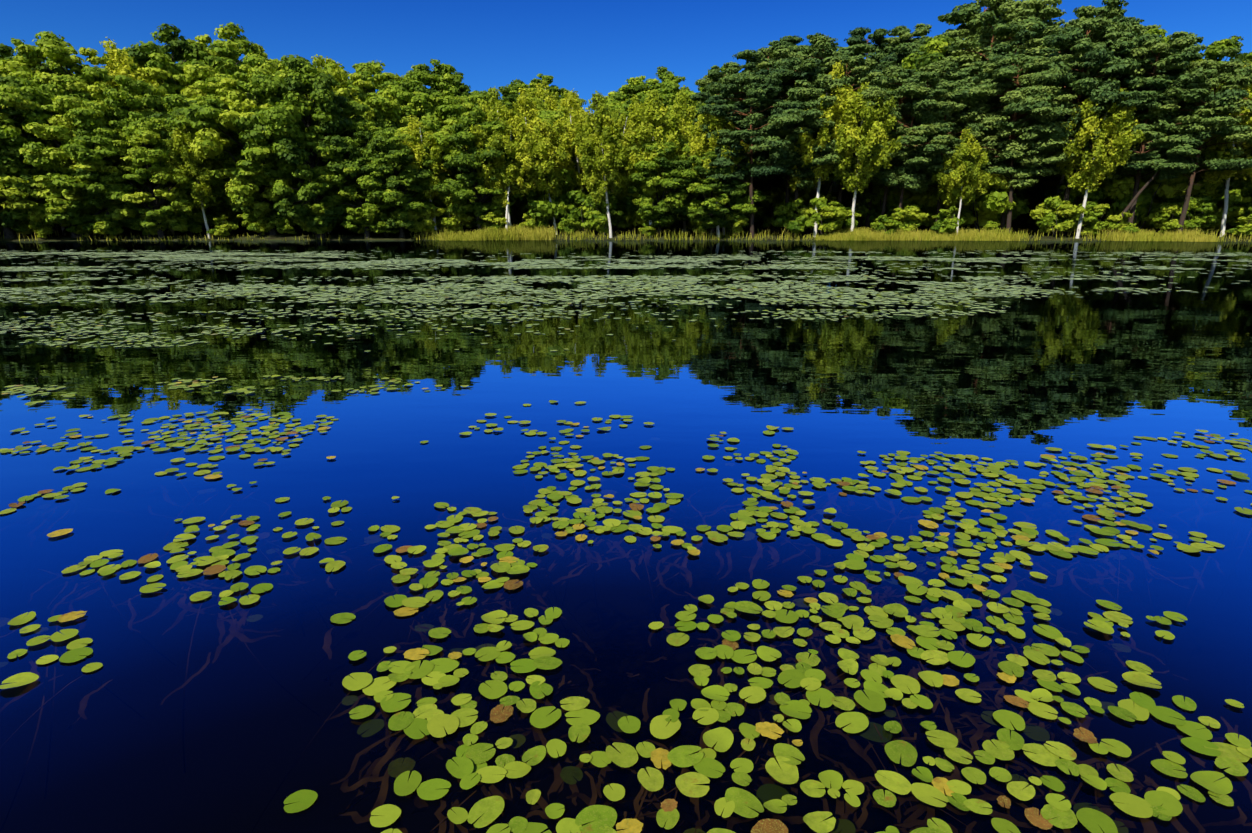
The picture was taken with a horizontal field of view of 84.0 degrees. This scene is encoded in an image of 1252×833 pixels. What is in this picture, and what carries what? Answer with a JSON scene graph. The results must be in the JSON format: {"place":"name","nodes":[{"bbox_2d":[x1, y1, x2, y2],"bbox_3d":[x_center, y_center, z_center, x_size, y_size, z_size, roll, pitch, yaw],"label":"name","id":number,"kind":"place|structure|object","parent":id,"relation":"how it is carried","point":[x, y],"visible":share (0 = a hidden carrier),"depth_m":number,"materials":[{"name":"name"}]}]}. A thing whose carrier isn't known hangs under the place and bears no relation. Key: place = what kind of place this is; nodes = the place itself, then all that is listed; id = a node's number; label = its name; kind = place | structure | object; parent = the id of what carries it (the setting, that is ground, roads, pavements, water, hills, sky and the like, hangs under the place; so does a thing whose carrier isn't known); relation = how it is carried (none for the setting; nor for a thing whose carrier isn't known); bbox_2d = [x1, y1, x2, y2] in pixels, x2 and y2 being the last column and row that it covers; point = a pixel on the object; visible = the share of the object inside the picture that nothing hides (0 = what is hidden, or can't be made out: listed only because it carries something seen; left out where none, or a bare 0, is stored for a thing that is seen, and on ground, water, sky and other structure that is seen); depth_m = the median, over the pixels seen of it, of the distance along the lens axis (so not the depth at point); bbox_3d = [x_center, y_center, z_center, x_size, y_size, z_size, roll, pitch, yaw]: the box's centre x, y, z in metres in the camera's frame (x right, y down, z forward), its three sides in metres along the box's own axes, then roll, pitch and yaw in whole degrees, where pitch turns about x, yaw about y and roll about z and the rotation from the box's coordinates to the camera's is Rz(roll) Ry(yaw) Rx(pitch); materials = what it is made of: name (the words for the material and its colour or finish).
{"place":"outdoors","nodes":[
{"label":"outdoors","id":0,"kind":"place"},
{"bbox_2d":[0,240,1251,832],"bbox_3d":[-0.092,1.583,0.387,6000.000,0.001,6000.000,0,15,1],"label":"pond water","id":1,"kind":"structure","parent":0,"point":[178,712],"depth_m":4.11,"materials":[{"name":"liquid"}]},
{"bbox_2d":[0,249,1251,832],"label":"lily pads","id":2,"kind":"object","parent":1,"relation":"on","point":[470,767],"visible":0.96,"depth_m":2.96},
{"bbox_2d":[0,181,1251,240],"bbox_3d":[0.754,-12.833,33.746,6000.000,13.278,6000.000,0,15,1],"label":"ground","id":3,"kind":"structure","parent":0,"point":[1020,223],"depth_m":79.36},
{"bbox_2d":[0,75,51,237],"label":"oak","id":4,"kind":"object","parent":3,"relation":"on","point":[10,88],"visible":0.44,"depth_m":70.28,"materials":[{"name":"green plant"}]},
{"bbox_2d":[0,85,133,237],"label":"oak","id":5,"kind":"object","parent":3,"relation":"on","point":[75,111],"visible":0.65,"depth_m":70.16,"materials":[{"name":"green plant"}]},
{"bbox_2d":[0,31,167,110],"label":"oak","id":6,"kind":"object","parent":3,"relation":"on","point":[52,46],"visible":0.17,"depth_m":79.62,"materials":[{"name":"green plant"}]},
{"bbox_2d":[39,118,143,235],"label":"oak","id":7,"kind":"object","parent":3,"relation":"on","point":[87,176],"visible":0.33,"depth_m":72.21,"materials":[{"name":"green plant"}]},
{"bbox_2d":[82,200,139,238],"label":"shrub","id":8,"kind":"object","parent":3,"relation":"on","point":[111,229],"visible":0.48,"depth_m":74.19,"materials":[{"name":"green plant"}]},
{"bbox_2d":[87,37,165,101],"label":"birch","id":9,"kind":"object","parent":3,"relation":"on","point":[121,58],"visible":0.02,"depth_m":83.12,"materials":[{"name":"green plant"}]},
{"bbox_2d":[79,75,174,205],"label":"oak","id":10,"kind":"object","parent":3,"relation":"on","point":[118,106],"visible":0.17,"depth_m":76.17,"materials":[{"name":"green plant"}]},
{"bbox_2d":[80,111,206,238],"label":"oak","id":11,"kind":"object","parent":3,"relation":"on","point":[136,157],"visible":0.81,"depth_m":72.38,"materials":[{"name":"green plant"}]},
{"bbox_2d":[103,52,219,101],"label":"oak","id":12,"kind":"object","parent":3,"relation":"on","point":[157,68],"visible":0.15,"depth_m":86.66,"materials":[{"name":"green plant"}]},
{"bbox_2d":[102,23,237,93],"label":"oak","id":13,"kind":"object","parent":3,"relation":"on","point":[177,48],"visible":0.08,"depth_m":93.37,"materials":[{"name":"green plant"}]},
{"bbox_2d":[131,94,228,235],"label":"oak","id":14,"kind":"object","parent":3,"relation":"on","point":[177,101],"visible":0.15,"depth_m":77.06,"materials":[{"name":"green plant"}]},
{"bbox_2d":[162,115,224,238],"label":"birch","id":15,"kind":"object","parent":3,"relation":"on","point":[183,136],"visible":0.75,"depth_m":73.53,"materials":[{"name":"green plant"}]},
{"bbox_2d":[180,22,287,74],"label":"oak","id":16,"kind":"object","parent":3,"relation":"on","point":[230,47],"visible":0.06,"depth_m":101.81,"materials":[{"name":"green plant"}]},
{"bbox_2d":[200,93,284,234],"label":"oak","id":17,"kind":"object","parent":3,"relation":"on","point":[223,195],"visible":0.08,"depth_m":76.78,"materials":[{"name":"green plant"}]},
{"bbox_2d":[169,64,323,235],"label":"oak","id":18,"kind":"object","parent":3,"relation":"on","point":[207,120],"visible":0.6,"depth_m":72.71,"materials":[{"name":"green plant"}]},
{"bbox_2d":[231,54,370,237],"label":"oak","id":19,"kind":"object","parent":3,"relation":"on","point":[299,87],"visible":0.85,"depth_m":72.33,"materials":[{"name":"green plant"}]},
{"bbox_2d":[314,115,405,237],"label":"oak","id":20,"kind":"object","parent":3,"relation":"on","point":[368,209],"visible":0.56,"depth_m":75.04,"materials":[{"name":"green plant"}]},
{"bbox_2d":[322,63,401,122],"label":"oak","id":21,"kind":"object","parent":3,"relation":"on","point":[387,107],"visible":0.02,"depth_m":84.43,"materials":[{"name":"green plant"}]},
{"bbox_2d":[347,60,402,93],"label":"oak","id":22,"kind":"object","parent":3,"relation":"on","point":[367,70],"visible":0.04,"depth_m":97.54,"materials":[{"name":"green plant"}]},
{"bbox_2d":[357,127,440,237],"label":"oak","id":23,"kind":"object","parent":3,"relation":"on","point":[393,197],"visible":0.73,"depth_m":75.01,"materials":[{"name":"green plant"}]},
{"bbox_2d":[366,79,444,126],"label":"oak","id":24,"kind":"object","parent":3,"relation":"on","point":[416,89],"visible":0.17,"depth_m":89.55,"materials":[{"name":"green plant"}]},
{"bbox_2d":[370,88,443,229],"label":"oak","id":25,"kind":"object","parent":3,"relation":"on","point":[409,109],"visible":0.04,"depth_m":88.23,"materials":[{"name":"green plant"}]},
{"bbox_2d":[397,200,444,236],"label":"shrub","id":26,"kind":"object","parent":3,"relation":"on","point":[423,223],"visible":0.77,"depth_m":77.40,"materials":[{"name":"green plant"}]},
{"bbox_2d":[398,114,453,234],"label":"birch","id":27,"kind":"object","parent":3,"relation":"on","point":[436,153],"visible":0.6,"depth_m":76.75,"materials":[{"name":"green plant"}]},
{"bbox_2d":[400,59,490,125],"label":"oak","id":28,"kind":"object","parent":3,"relation":"on","point":[440,78],"visible":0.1,"depth_m":97.93,"materials":[{"name":"green plant"}]},
{"bbox_2d":[430,91,480,128],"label":"oak","id":29,"kind":"object","parent":3,"relation":"on","point":[457,106],"visible":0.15,"depth_m":89.90,"materials":[{"name":"green plant"}]},
{"bbox_2d":[440,199,473,232],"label":"shrub","id":30,"kind":"object","parent":3,"relation":"on","point":[454,222],"visible":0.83,"depth_m":79.34,"materials":[{"name":"green plant"}]},
{"bbox_2d":[425,107,519,231],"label":"oak","id":31,"kind":"object","parent":3,"relation":"on","point":[480,200],"visible":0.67,"depth_m":76.48,"materials":[{"name":"green plant"}]},
{"bbox_2d":[462,101,539,227],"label":"birch","id":32,"kind":"object","parent":3,"relation":"on","point":[482,135],"visible":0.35,"depth_m":76.48,"materials":[{"name":"green plant"}]},
{"bbox_2d":[482,115,540,230],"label":"birch","id":33,"kind":"object","parent":3,"relation":"on","point":[512,149],"visible":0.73,"depth_m":75.97,"materials":[{"name":"green plant"}]},
{"bbox_2d":[498,87,562,190],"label":"birch","id":34,"kind":"object","parent":3,"relation":"on","point":[527,106],"visible":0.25,"depth_m":77.61,"materials":[{"name":"green plant"}]},
{"bbox_2d":[513,79,559,114],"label":"birch","id":35,"kind":"object","parent":3,"relation":"on","point":[551,102],"visible":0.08,"depth_m":98.79,"materials":[{"name":"green plant"}]},
{"bbox_2d":[509,162,573,228],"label":"shrub","id":36,"kind":"object","parent":3,"relation":"on","point":[539,209],"visible":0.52,"depth_m":79.77,"materials":[{"name":"green plant"}]},
{"bbox_2d":[519,118,571,234],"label":"birch","id":37,"kind":"object","parent":3,"relation":"on","point":[546,186],"visible":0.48,"depth_m":77.75,"materials":[{"name":"green plant"}]},
{"bbox_2d":[544,90,598,232],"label":"birch","id":38,"kind":"object","parent":3,"relation":"on","point":[566,130],"visible":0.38,"depth_m":79.43,"materials":[{"name":"green plant"}]},
{"bbox_2d":[556,189,605,233],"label":"shrub","id":39,"kind":"object","parent":3,"relation":"on","point":[573,200],"visible":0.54,"depth_m":80.91,"materials":[{"name":"green plant"}]},
{"bbox_2d":[571,90,627,237],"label":"birch","id":40,"kind":"object","parent":3,"relation":"on","point":[603,124],"visible":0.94,"depth_m":74.49,"materials":[{"name":"green plant"}]},
{"bbox_2d":[583,190,623,233],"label":"shrub","id":41,"kind":"object","parent":3,"relation":"on","point":[599,222],"visible":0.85,"depth_m":78.48,"materials":[{"name":"green plant"}]},
{"bbox_2d":[583,104,649,235],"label":"birch","id":42,"kind":"object","parent":3,"relation":"on","point":[628,123],"visible":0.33,"depth_m":76.41,"materials":[{"name":"green plant"}]},
{"bbox_2d":[0,224,1251,241],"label":"bank reeds","id":43,"kind":"object","parent":3,"relation":"on","point":[536,233],"visible":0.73,"depth_m":76.15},
{"bbox_2d":[590,75,676,108],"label":"oak","id":44,"kind":"object","parent":3,"relation":"on","point":[635,85],"visible":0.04,"depth_m":113.59,"materials":[{"name":"green plant"}]},
{"bbox_2d":[613,183,671,233],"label":"shrub","id":45,"kind":"object","parent":3,"relation":"on","point":[636,220],"visible":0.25,"depth_m":79.92,"materials":[{"name":"green plant"}]},
{"bbox_2d":[624,89,687,237],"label":"birch","id":46,"kind":"object","parent":3,"relation":"on","point":[651,116],"visible":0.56,"depth_m":75.51,"materials":[{"name":"green plant"}]},
{"bbox_2d":[623,136,709,234],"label":"oak","id":47,"kind":"object","parent":3,"relation":"on","point":[670,209],"visible":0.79,"depth_m":75.77,"materials":[{"name":"green plant"}]},
{"bbox_2d":[667,91,697,233],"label":"birch","id":48,"kind":"object","parent":3,"relation":"on","point":[686,117],"visible":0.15,"depth_m":80.82,"materials":[{"name":"green plant"}]},
{"bbox_2d":[679,103,750,237],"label":"birch","id":49,"kind":"object","parent":3,"relation":"on","point":[697,136],"visible":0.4,"depth_m":74.37,"materials":[{"name":"green plant"}]},
{"bbox_2d":[695,61,742,104],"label":"pine","id":50,"kind":"object","parent":3,"relation":"on","point":[715,74],"visible":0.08,"depth_m":112.17,"materials":[{"name":"green plant"}]},
{"bbox_2d":[677,150,766,236],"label":"oak","id":51,"kind":"object","parent":3,"relation":"on","point":[711,213],"visible":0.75,"depth_m":75.32,"materials":[{"name":"green plant"}]},
{"bbox_2d":[699,62,804,237],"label":"pine","id":52,"kind":"object","parent":3,"relation":"on","point":[763,83],"visible":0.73,"depth_m":72.40,"materials":[{"name":"green plant"}]},
{"bbox_2d":[719,40,805,233],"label":"pine","id":53,"kind":"object","parent":3,"relation":"on","point":[777,50],"visible":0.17,"depth_m":80.86,"materials":[{"name":"green plant"}]},
{"bbox_2d":[754,184,803,232],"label":"shrub","id":54,"kind":"object","parent":3,"relation":"on","point":[775,199],"visible":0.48,"depth_m":86.99,"materials":[{"name":"green plant"}]},
{"bbox_2d":[739,61,839,234],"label":"pine","id":55,"kind":"object","parent":3,"relation":"on","point":[816,124],"visible":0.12,"depth_m":74.30,"materials":[{"name":"green plant"}]},
{"bbox_2d":[771,198,813,236],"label":"shrub","id":56,"kind":"object","parent":3,"relation":"on","point":[800,223],"visible":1,"depth_m":77.62,"materials":[{"name":"green plant"}]},
{"bbox_2d":[771,175,844,233],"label":"shrub","id":57,"kind":"object","parent":3,"relation":"on","point":[807,195],"visible":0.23,"depth_m":86.33,"materials":[{"name":"green plant"}]},
{"bbox_2d":[753,57,869,234],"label":"pine","id":58,"kind":"object","parent":3,"relation":"on","point":[820,78],"visible":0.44,"depth_m":73.93,"materials":[{"name":"green plant"}]},
{"bbox_2d":[796,197,848,234],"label":"shrub","id":59,"kind":"object","parent":3,"relation":"on","point":[823,213],"visible":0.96,"depth_m":76.96,"materials":[{"name":"green plant"}]},
{"bbox_2d":[787,62,860,236],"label":"birch","id":60,"kind":"object","parent":3,"relation":"on","point":[831,113],"visible":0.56,"depth_m":73.42,"materials":[{"name":"green plant"}]},
{"bbox_2d":[780,35,886,232],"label":"pine","id":61,"kind":"object","parent":3,"relation":"on","point":[825,47],"visible":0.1,"depth_m":81.15,"materials":[{"name":"green plant"}]},
{"bbox_2d":[801,53,903,202],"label":"pine","id":62,"kind":"object","parent":3,"relation":"on","point":[873,80],"visible":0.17,"depth_m":74.46,"materials":[{"name":"green plant"}]},
{"bbox_2d":[832,82,902,230],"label":"birch","id":63,"kind":"object","parent":3,"relation":"on","point":[870,127],"visible":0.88,"depth_m":73.07,"materials":[{"name":"green plant"}]},
{"bbox_2d":[844,27,901,74],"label":"pine","id":64,"kind":"object","parent":3,"relation":"on","point":[878,52],"visible":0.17,"depth_m":117.84,"materials":[{"name":"green plant"}]},
{"bbox_2d":[855,183,914,226],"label":"shrub","id":65,"kind":"object","parent":3,"relation":"on","point":[876,195],"visible":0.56,"depth_m":85.61,"materials":[{"name":"green plant"}]},
{"bbox_2d":[849,66,952,214],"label":"pine","id":66,"kind":"object","parent":3,"relation":"on","point":[905,76],"visible":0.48,"depth_m":75.36,"materials":[{"name":"green plant"}]},
{"bbox_2d":[876,39,925,76],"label":"pine","id":67,"kind":"object","parent":3,"relation":"on","point":[904,50],"visible":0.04,"depth_m":103.06,"materials":[{"name":"green plant"}]},
{"bbox_2d":[877,23,931,66],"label":"pine","id":68,"kind":"object","parent":3,"relation":"on","point":[905,34],"visible":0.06,"depth_m":116.98,"materials":[{"name":"green plant"}]},
{"bbox_2d":[887,204,929,231],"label":"shrub","id":69,"kind":"object","parent":3,"relation":"on","point":[910,217],"visible":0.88,"depth_m":77.72,"materials":[{"name":"green plant"}]},
{"bbox_2d":[877,185,945,231],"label":"shrub","id":70,"kind":"object","parent":3,"relation":"on","point":[921,202],"visible":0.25,"depth_m":82.75,"materials":[{"name":"green plant"}]},
{"bbox_2d":[873,82,960,220],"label":"pine","id":71,"kind":"object","parent":3,"relation":"on","point":[912,182],"visible":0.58,"depth_m":75.24,"materials":[{"name":"green plant"}]},
{"bbox_2d":[886,34,983,182],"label":"oak","id":72,"kind":"object","parent":3,"relation":"on","point":[933,49],"depth_m":93.25,"materials":[{"name":"green plant"}]},
{"bbox_2d":[930,206,965,233],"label":"shrub","id":73,"kind":"object","parent":3,"relation":"on","point":[948,223],"visible":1,"depth_m":76.57,"materials":[{"name":"green plant"}]},
{"bbox_2d":[903,81,993,232],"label":"pine","id":74,"kind":"object","parent":3,"relation":"on","point":[978,130],"visible":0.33,"depth_m":75.65,"materials":[{"name":"green plant"}]},
{"bbox_2d":[923,59,993,231],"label":"pine","id":75,"kind":"object","parent":3,"relation":"on","point":[948,67],"visible":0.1,"depth_m":82.86,"materials":[{"name":"green plant"}]},
{"bbox_2d":[931,126,990,232],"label":"birch","id":76,"kind":"object","parent":3,"relation":"on","point":[964,167],"visible":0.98,"depth_m":74.50,"materials":[{"name":"green plant"}]},
{"bbox_2d":[922,0,1024,61],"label":"pine","id":77,"kind":"object","parent":3,"relation":"on","point":[967,14],"visible":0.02,"depth_m":98.15,"materials":[{"name":"green plant"}]},
{"bbox_2d":[926,171,1024,231],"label":"shrub","id":78,"kind":"object","parent":3,"relation":"on","point":[978,211],"visible":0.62,"depth_m":79.02,"materials":[{"name":"green plant"}]},
{"bbox_2d":[925,11,1038,100],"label":"pine","id":79,"kind":"object","parent":3,"relation":"on","point":[967,57],"visible":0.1,"depth_m":89.10,"materials":[{"name":"green plant"}]},
{"bbox_2d":[945,30,1075,154],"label":"pine","id":80,"kind":"object","parent":3,"relation":"on","point":[1001,50],"visible":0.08,"depth_m":79.43,"materials":[{"name":"green plant"}]},
{"bbox_2d":[958,0,1066,77],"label":"pine","id":81,"kind":"object","parent":3,"relation":"on","point":[1017,12],"visible":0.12,"depth_m":90.20,"materials":[{"name":"green plant"}]},
{"bbox_2d":[951,55,1078,232],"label":"pine","id":82,"kind":"object","parent":3,"relation":"on","point":[1042,112],"visible":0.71,"depth_m":73.73,"materials":[{"name":"green plant"}]},
{"bbox_2d":[956,54,1077,232],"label":"pine","id":83,"kind":"object","parent":3,"relation":"on","point":[1012,96],"visible":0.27,"depth_m":74.93,"materials":[{"name":"green plant"}]},
{"bbox_2d":[1030,196,1086,236],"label":"shrub","id":84,"kind":"object","parent":3,"relation":"on","point":[1048,215],"visible":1,"depth_m":75.25,"materials":[{"name":"green plant"}]},
{"bbox_2d":[1054,179,1104,235],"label":"shrub","id":85,"kind":"object","parent":3,"relation":"on","point":[1093,196],"visible":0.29,"depth_m":77.34,"materials":[{"name":"green plant"}]},
{"bbox_2d":[1011,16,1164,235],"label":"pine","id":86,"kind":"object","parent":3,"relation":"on","point":[1104,32],"visible":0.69,"depth_m":70.69,"materials":[{"name":"green plant"}]},
{"bbox_2d":[1003,16,1176,232],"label":"pine","id":87,"kind":"object","parent":3,"relation":"on","point":[1083,75],"visible":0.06,"depth_m":73.00,"materials":[{"name":"green plant"}]},
{"bbox_2d":[1005,0,1175,234],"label":"pine","id":88,"kind":"object","parent":3,"relation":"on","point":[1084,12],"visible":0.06,"depth_m":76.18,"materials":[{"name":"green plant"}]},
{"bbox_2d":[1073,201,1109,237],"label":"shrub","id":89,"kind":"object","parent":3,"relation":"on","point":[1094,210],"visible":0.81,"depth_m":74.06,"materials":[{"name":"green plant"}]},
{"bbox_2d":[1049,76,1149,238],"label":"birch","id":90,"kind":"object","parent":3,"relation":"on","point":[1100,164],"visible":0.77,"depth_m":70.67,"materials":[{"name":"green plant"}]},
{"bbox_2d":[1098,167,1211,232],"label":"shrub","id":91,"kind":"object","parent":3,"relation":"on","point":[1120,189],"visible":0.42,"depth_m":75.65,"materials":[{"name":"green plant"}]},
{"bbox_2d":[1086,31,1248,222],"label":"pine","id":92,"kind":"object","parent":3,"relation":"on","point":[1155,47],"visible":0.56,"depth_m":69.31,"materials":[{"name":"green plant"}]},
{"bbox_2d":[1116,37,1220,171],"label":"pine","id":93,"kind":"object","parent":3,"relation":"on","point":[1195,57],"visible":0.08,"depth_m":71.83,"materials":[{"name":"green plant"}]},
{"bbox_2d":[1152,203,1189,235],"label":"shrub","id":94,"kind":"object","parent":3,"relation":"on","point":[1164,223],"visible":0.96,"depth_m":73.93,"materials":[{"name":"green plant"}]},
{"bbox_2d":[1134,48,1251,232],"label":"pine","id":95,"kind":"object","parent":3,"relation":"on","point":[1240,75],"visible":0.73,"depth_m":68.61,"materials":[{"name":"green plant"}]},
{"bbox_2d":[1172,196,1217,232],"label":"shrub","id":96,"kind":"object","parent":3,"relation":"on","point":[1205,205],"visible":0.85,"depth_m":73.10,"materials":[{"name":"green plant"}]},
{"bbox_2d":[1184,61,1251,236],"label":"birch","id":97,"kind":"object","parent":3,"relation":"on","point":[1218,153],"visible":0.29,"depth_m":71.60,"materials":[{"name":"green plant"}]},
{"bbox_2d":[1196,179,1245,234],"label":"shrub","id":98,"kind":"object","parent":3,"relation":"on","point":[1235,193],"visible":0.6,"depth_m":75.13,"materials":[{"name":"green plant"}]},
{"bbox_2d":[1203,35,1251,62],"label":"oak","id":99,"kind":"object","parent":3,"relation":"on","point":[1213,49],"visible":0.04,"depth_m":98.50,"materials":[{"name":"green plant"}]},
{"bbox_2d":[0,0,1251,113],"label":"sky","id":100,"kind":"structure","parent":0,"point":[587,46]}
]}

